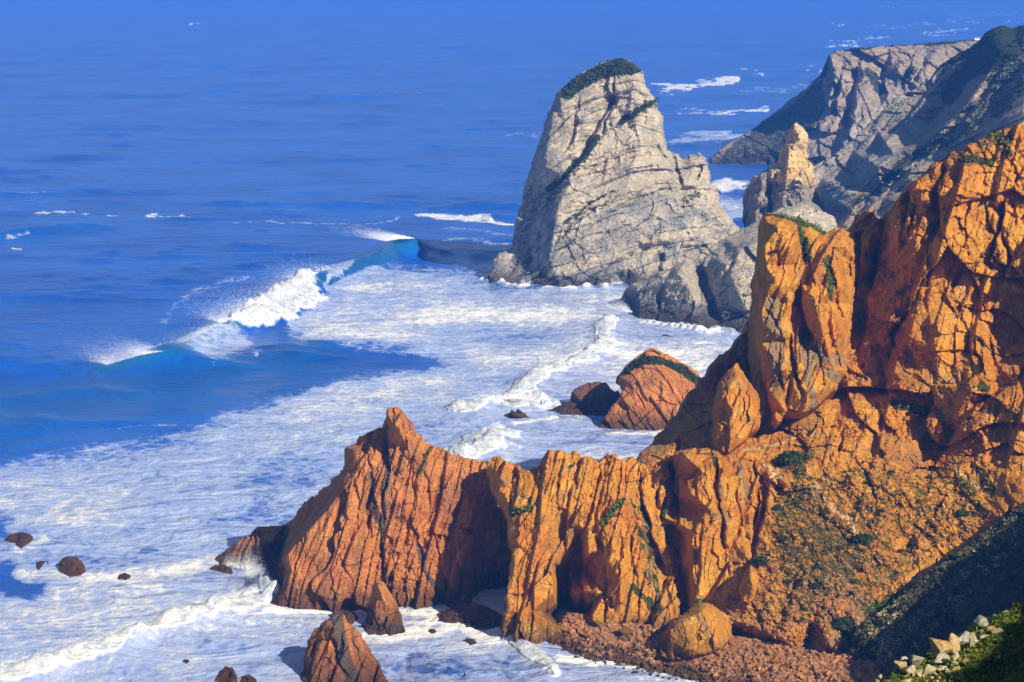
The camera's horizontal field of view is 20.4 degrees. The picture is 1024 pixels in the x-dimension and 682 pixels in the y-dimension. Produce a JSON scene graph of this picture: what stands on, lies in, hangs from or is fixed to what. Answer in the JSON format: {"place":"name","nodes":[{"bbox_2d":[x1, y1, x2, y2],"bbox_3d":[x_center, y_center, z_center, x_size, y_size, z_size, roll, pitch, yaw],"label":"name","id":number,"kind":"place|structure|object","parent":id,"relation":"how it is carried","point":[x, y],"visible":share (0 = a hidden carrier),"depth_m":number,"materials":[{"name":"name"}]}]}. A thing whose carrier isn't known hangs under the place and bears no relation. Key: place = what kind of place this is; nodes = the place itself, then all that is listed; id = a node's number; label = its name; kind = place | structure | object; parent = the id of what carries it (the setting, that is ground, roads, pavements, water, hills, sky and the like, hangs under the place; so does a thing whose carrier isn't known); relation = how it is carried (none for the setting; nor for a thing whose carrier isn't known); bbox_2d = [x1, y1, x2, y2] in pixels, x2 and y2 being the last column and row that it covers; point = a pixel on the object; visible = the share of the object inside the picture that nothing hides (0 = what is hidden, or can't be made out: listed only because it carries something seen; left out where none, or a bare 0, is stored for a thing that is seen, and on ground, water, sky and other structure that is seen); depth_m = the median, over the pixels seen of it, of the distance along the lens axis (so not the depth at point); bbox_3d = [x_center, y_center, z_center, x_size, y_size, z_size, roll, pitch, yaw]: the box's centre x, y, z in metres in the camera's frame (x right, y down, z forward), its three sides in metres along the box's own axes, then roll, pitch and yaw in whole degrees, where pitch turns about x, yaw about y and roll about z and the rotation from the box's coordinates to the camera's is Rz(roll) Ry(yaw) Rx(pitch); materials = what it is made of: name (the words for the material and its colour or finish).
{"place":"outdoors","nodes":[
{"label":"outdoors","id":0,"kind":"place"},
{"bbox_2d":[0,0,1023,681],"bbox_3d":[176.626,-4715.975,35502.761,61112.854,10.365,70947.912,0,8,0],"label":"sea","id":1,"kind":"structure","parent":0,"point":[188,158],"depth_m":1228.19,"materials":[{"name":"liquid"}]},
{"bbox_2d":[4,532,32,547],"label":"sea rock","id":2,"kind":"object","parent":1,"relation":"in","point":[21,539],"visible":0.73,"depth_m":682.60,"materials":[{"name":"brown stone"}]},
{"bbox_2d":[26,561,48,570],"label":"sea rock","id":3,"kind":"object","parent":1,"relation":"in","point":[39,565],"visible":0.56,"depth_m":656.24,"materials":[{"name":"stone"}]},
{"bbox_2d":[59,557,85,576],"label":"sea rock","id":4,"kind":"object","parent":1,"relation":"in","point":[71,566],"visible":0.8,"depth_m":648.93,"materials":[{"name":"brown stone"}]},
{"bbox_2d":[118,573,130,579],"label":"sea rock","id":5,"kind":"object","parent":1,"relation":"in","point":[124,576],"visible":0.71,"depth_m":642.42,"materials":[{"name":"stone"}]},
{"bbox_2d":[210,564,232,573],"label":"sea rock","id":6,"kind":"object","parent":1,"relation":"in","point":[222,568],"visible":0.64,"depth_m":649.18,"materials":[{"name":"brown stone"}]},
{"bbox_2d":[215,666,237,681],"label":"sea rock","id":7,"kind":"object","parent":1,"relation":"in","point":[227,674],"visible":1,"depth_m":552.85,"materials":[{"name":"brown stone"}]},
{"bbox_2d":[239,674,256,681],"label":"sea rock","id":8,"kind":"object","parent":1,"relation":"in","point":[247,678],"visible":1,"depth_m":552.00,"materials":[{"name":"brown stone"}]},
{"bbox_2d":[2,220,631,663],"bbox_3d":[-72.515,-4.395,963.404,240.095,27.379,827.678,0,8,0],"label":"spray","id":9,"kind":"object","parent":1,"relation":"on","point":[516,396],"visible":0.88,"depth_m":985.39,"materials":[{"name":"white liquid"}]},
{"bbox_2d":[300,612,388,681],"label":"sea stack","id":10,"kind":"object","parent":1,"relation":"in","point":[337,649],"visible":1,"depth_m":551.62,"materials":[{"name":"brown stone"}]},
{"bbox_2d":[333,609,358,624],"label":"sea rock","id":11,"kind":"object","parent":1,"relation":"in","point":[351,617],"visible":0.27,"depth_m":602.68,"materials":[{"name":"brown stone"}]},
{"bbox_2d":[361,622,367,632],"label":"sea rock","id":12,"kind":"object","parent":1,"relation":"in","point":[364,626],"visible":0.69,"depth_m":593.53,"materials":[{"name":"stone"}]},
{"bbox_2d":[215,407,520,612],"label":"rock promontory","id":13,"kind":"structure","parent":1,"relation":"in","point":[434,533],"depth_m":617.06,"materials":[{"name":"orange stone"}]},
{"bbox_2d":[364,575,404,635],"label":"rock fin","id":14,"kind":"object","parent":1,"relation":"in","point":[383,616],"visible":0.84,"depth_m":594.56,"materials":[{"name":"orange stone"}]},
{"bbox_2d":[428,629,436,633],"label":"sea rock","id":15,"kind":"object","parent":1,"relation":"in","point":[432,631],"visible":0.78,"depth_m":591.17,"materials":[{"name":"stone"}]},
{"bbox_2d":[437,602,502,629],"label":"rock ledge","id":16,"kind":"object","parent":1,"relation":"in","point":[480,611],"visible":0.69,"depth_m":599.19,"materials":[{"name":"stone"}]},
{"bbox_2d":[462,638,477,645],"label":"sea rock","id":17,"kind":"object","parent":1,"relation":"in","point":[471,641],"visible":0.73,"depth_m":582.02,"materials":[{"name":"stone"}]},
{"bbox_2d":[504,409,530,418],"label":"sea rock","id":18,"kind":"object","parent":1,"relation":"in","point":[518,414],"visible":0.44,"depth_m":859.56,"materials":[{"name":"brown stone"}]},
{"bbox_2d":[547,382,619,415],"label":"sea rock","id":19,"kind":"object","parent":1,"relation":"in","point":[595,398],"visible":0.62,"depth_m":875.50,"materials":[{"name":"brown stone"}]},
{"bbox_2d":[487,58,739,286],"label":"sea stack","id":20,"kind":"object","parent":1,"relation":"in","point":[613,185],"visible":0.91,"depth_m":1223.64,"materials":[{"name":"stone"}]},
{"bbox_2d":[598,348,700,430],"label":"sea stack","id":21,"kind":"object","parent":1,"relation":"in","point":[656,386],"visible":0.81,"depth_m":847.28,"materials":[{"name":"orange stone"}]},
{"bbox_2d":[621,204,836,332],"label":"coastal rocks","id":22,"kind":"object","parent":1,"relation":"in","point":[708,288],"visible":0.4,"depth_m":1101.18,"materials":[{"name":"stone"}]},
{"bbox_2d":[742,122,835,226],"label":"rock pinnacle","id":23,"kind":"object","parent":1,"relation":"in","point":[786,180],"visible":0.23,"depth_m":1265.31,"materials":[{"name":"grey stone"}]},
{"bbox_2d":[553,612,885,681],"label":"beach","id":24,"kind":"structure","parent":0,"point":[562,640],"depth_m":559.42,"materials":[{"name":"stone"}]},
{"bbox_2d":[486,450,680,643],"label":"rock buttress","id":25,"kind":"object","parent":24,"relation":"on","point":[570,551],"visible":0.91,"depth_m":592.78,"materials":[{"name":"orange stone"}]},
{"bbox_2d":[605,644,611,649],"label":"boulder","id":26,"kind":"object","parent":24,"relation":"on","point":[607,646],"visible":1,"depth_m":571.46,"materials":[{"name":"brown stone"}]},
{"bbox_2d":[618,626,632,635],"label":"boulder","id":27,"kind":"object","parent":24,"relation":"on","point":[625,631],"visible":1,"depth_m":577.37,"materials":[{"name":"brown stone"}]},
{"bbox_2d":[660,603,732,660],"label":"boulder","id":28,"kind":"object","parent":24,"relation":"on","point":[701,629],"visible":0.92,"depth_m":561.47,"materials":[{"name":"stone"}]},
{"bbox_2d":[646,448,761,614],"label":"rock block","id":29,"kind":"object","parent":24,"relation":"on","point":[707,489],"visible":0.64,"depth_m":597.38,"materials":[{"name":"orange stone"}]},
{"bbox_2d":[559,559,889,681],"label":"rubble","id":30,"kind":"object","parent":24,"relation":"on","point":[825,674],"visible":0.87,"depth_m":561.63,"materials":[{"name":"stone"}]},
{"bbox_2d":[773,656,779,663],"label":"boulder","id":31,"kind":"object","parent":24,"relation":"on","point":[776,660],"visible":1,"depth_m":550.10,"materials":[{"name":"brown stone"}]},
{"bbox_2d":[636,124,1023,655],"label":"cliff","id":32,"kind":"structure","parent":0,"point":[937,329],"depth_m":623.21,"materials":[{"name":"orange stone"}]},
{"bbox_2d":[417,212,1023,630],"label":"bright ground cover","id":33,"kind":"object","parent":32,"relation":"on","point":[867,608],"visible":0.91,"depth_m":592.76,"materials":[{"name":"green plant"}]},
{"bbox_2d":[711,363,762,454],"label":"rock spire","id":34,"kind":"object","parent":32,"relation":"on","point":[737,414],"visible":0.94,"depth_m":616.17,"materials":[{"name":"orange stone"}]},
{"bbox_2d":[738,565,757,603],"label":"boulder","id":35,"kind":"object","parent":32,"relation":"on","point":[747,589],"visible":0.94,"depth_m":572.85,"materials":[{"name":"orange stone"}]},
{"bbox_2d":[751,555,769,565],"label":"bush","id":36,"kind":"object","parent":32,"relation":"on","point":[762,560],"visible":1,"depth_m":581.06,"materials":[{"name":"green plant"}]},
{"bbox_2d":[772,504,782,509],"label":"bush","id":37,"kind":"object","parent":32,"relation":"on","point":[776,507],"visible":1,"depth_m":595.63,"materials":[{"name":"green plant"}]},
{"bbox_2d":[779,535,789,540],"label":"bush","id":38,"kind":"object","parent":32,"relation":"on","point":[783,537],"visible":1,"depth_m":585.55,"materials":[{"name":"green plant"}]},
{"bbox_2d":[782,578,791,583],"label":"bush","id":39,"kind":"object","parent":32,"relation":"on","point":[786,580],"visible":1,"depth_m":573.46,"materials":[{"name":"green plant"}]},
{"bbox_2d":[776,450,804,465],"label":"bush","id":40,"kind":"object","parent":32,"relation":"on","point":[793,457],"visible":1,"depth_m":605.81,"materials":[{"name":"green plant"}]},
{"bbox_2d":[747,213,854,430],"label":"rock tower","id":41,"kind":"structure","parent":32,"relation":"on","point":[800,327],"depth_m":626.52,"materials":[{"name":"orange stone"}]},
{"bbox_2d":[800,541,810,545],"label":"bush","id":42,"kind":"object","parent":32,"relation":"on","point":[807,543],"visible":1,"depth_m":582.89,"materials":[{"name":"green plant"}]},
{"bbox_2d":[810,582,820,588],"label":"bush","id":43,"kind":"object","parent":32,"relation":"on","point":[816,585],"visible":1,"depth_m":570.97,"materials":[{"name":"green plant"}]},
{"bbox_2d":[820,509,830,514],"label":"bush","id":44,"kind":"object","parent":32,"relation":"on","point":[824,511],"visible":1,"depth_m":592.23,"materials":[{"name":"green plant"}]},
{"bbox_2d":[835,544,843,549],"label":"bush","id":45,"kind":"object","parent":32,"relation":"on","point":[838,547],"visible":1,"depth_m":582.30,"materials":[{"name":"green plant"}]},
{"bbox_2d":[830,616,858,629],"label":"bush","id":46,"kind":"object","parent":32,"relation":"on","point":[844,623],"visible":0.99,"depth_m":560.17,"materials":[{"name":"green plant"}]},
{"bbox_2d":[848,578,858,583],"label":"bush","id":47,"kind":"object","parent":32,"relation":"on","point":[853,580],"visible":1,"depth_m":571.98,"materials":[{"name":"green plant"}]},
{"bbox_2d":[852,533,875,543],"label":"bush","id":48,"kind":"object","parent":32,"relation":"on","point":[862,538],"visible":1,"depth_m":582.97,"materials":[{"name":"green plant"}]},
{"bbox_2d":[747,410,990,630],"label":"scree","id":49,"kind":"structure","parent":32,"relation":"on","point":[869,505],"depth_m":591.62,"materials":[{"name":"brown gravel"}]},
{"bbox_2d":[765,130,1023,635],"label":"ground cover","id":50,"kind":"object","parent":32,"relation":"on","point":[994,136],"visible":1,"depth_m":589.55,"materials":[{"name":"green plant"}]},
{"bbox_2d":[954,508,969,516],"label":"bush","id":51,"kind":"object","parent":32,"relation":"on","point":[962,512],"visible":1,"depth_m":586.26,"materials":[{"name":"green plant"}]},
{"bbox_2d":[709,40,978,164],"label":"headland","id":52,"kind":"structure","parent":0,"point":[844,98],"depth_m":1952.23,"materials":[{"name":"grey stone"}]},
{"bbox_2d":[811,26,1023,231],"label":"hillside","id":53,"kind":"structure","parent":0,"point":[896,148],"depth_m":1384.25,"materials":[{"name":"grey stone"}]},
{"bbox_2d":[846,502,1023,676],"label":"slope","id":54,"kind":"structure","parent":0,"point":[959,554],"depth_m":551.53,"materials":[{"name":"green plant"}]},
{"bbox_2d":[850,508,1023,678],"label":"heath","id":55,"kind":"object","parent":54,"relation":"on","point":[951,590],"visible":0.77,"depth_m":551.23,"materials":[{"name":"green plant"}]},
{"bbox_2d":[868,512,1023,670],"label":"dry scrub","id":56,"kind":"object","parent":54,"relation":"on","point":[915,643],"visible":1,"depth_m":550.33,"materials":[{"name":"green plant"}]},
{"bbox_2d":[880,603,1023,681],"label":"foreground hill","id":57,"kind":"structure","parent":0,"point":[970,628],"depth_m":104.53,"materials":[{"name":"green plant"}]},
{"bbox_2d":[894,661,906,668],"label":"boulder","id":58,"kind":"object","parent":57,"relation":"on","point":[900,664],"visible":0.98,"depth_m":103.41,"materials":[{"name":"beige stone"}]},
{"bbox_2d":[899,678,911,681],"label":"boulder","id":59,"kind":"object","parent":57,"relation":"on","point":[907,680],"visible":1,"depth_m":99.86,"materials":[{"name":"beige stone"}]},
{"bbox_2d":[906,665,915,675],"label":"boulder","id":60,"kind":"object","parent":57,"relation":"on","point":[910,669],"visible":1,"depth_m":101.92,"materials":[{"name":"grey stone"}]},
{"bbox_2d":[909,655,923,666],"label":"boulder","id":61,"kind":"object","parent":57,"relation":"on","point":[916,660],"visible":0.95,"depth_m":103.92,"materials":[{"name":"grey stone"}]},
{"bbox_2d":[914,669,922,677],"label":"boulder","id":62,"kind":"object","parent":57,"relation":"on","point":[918,673],"visible":1,"depth_m":101.46,"materials":[{"name":"beige stone"}]},
{"bbox_2d":[923,664,936,674],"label":"boulder","id":63,"kind":"object","parent":57,"relation":"on","point":[928,669],"visible":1,"depth_m":101.89,"materials":[{"name":"grey stone"}]},
{"bbox_2d":[929,638,952,656],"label":"boulder","id":64,"kind":"object","parent":57,"relation":"on","point":[939,646],"visible":0.91,"depth_m":105.25,"materials":[{"name":"beige stone"}]},
{"bbox_2d":[934,652,949,664],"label":"boulder","id":65,"kind":"object","parent":57,"relation":"on","point":[942,658],"visible":0.98,"depth_m":103.88,"materials":[{"name":"grey stone"}]},
{"bbox_2d":[948,633,959,652],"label":"boulder","id":66,"kind":"object","parent":57,"relation":"on","point":[954,640],"visible":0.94,"depth_m":105.85,"materials":[{"name":"beige stone"}]},
{"bbox_2d":[952,652,959,660],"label":"boulder","id":67,"kind":"object","parent":57,"relation":"on","point":[955,655],"visible":0.98,"depth_m":103.26,"materials":[{"name":"grey stone"}]},
{"bbox_2d":[957,631,969,644],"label":"boulder","id":68,"kind":"object","parent":57,"relation":"on","point":[963,636],"visible":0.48,"depth_m":108.21,"materials":[{"name":"grey stone"}]},
{"bbox_2d":[969,632,977,647],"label":"boulder","id":69,"kind":"object","parent":57,"relation":"on","point":[973,640],"visible":1,"depth_m":106.64,"materials":[{"name":"grey stone"}]},
{"bbox_2d":[973,615,988,626],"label":"boulder","id":70,"kind":"object","parent":57,"relation":"on","point":[980,621],"visible":1,"depth_m":111.21,"materials":[{"name":"white stone"}]},
{"bbox_2d":[986,626,996,631],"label":"boulder","id":71,"kind":"object","parent":57,"relation":"on","point":[989,628],"visible":0.84,"depth_m":109.59,"materials":[{"name":"stone"}]},
{"bbox_2d":[991,628,1002,633],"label":"boulder","id":72,"kind":"object","parent":57,"relation":"on","point":[996,631],"visible":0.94,"depth_m":108.19,"materials":[{"name":"grey stone"}]}
]}

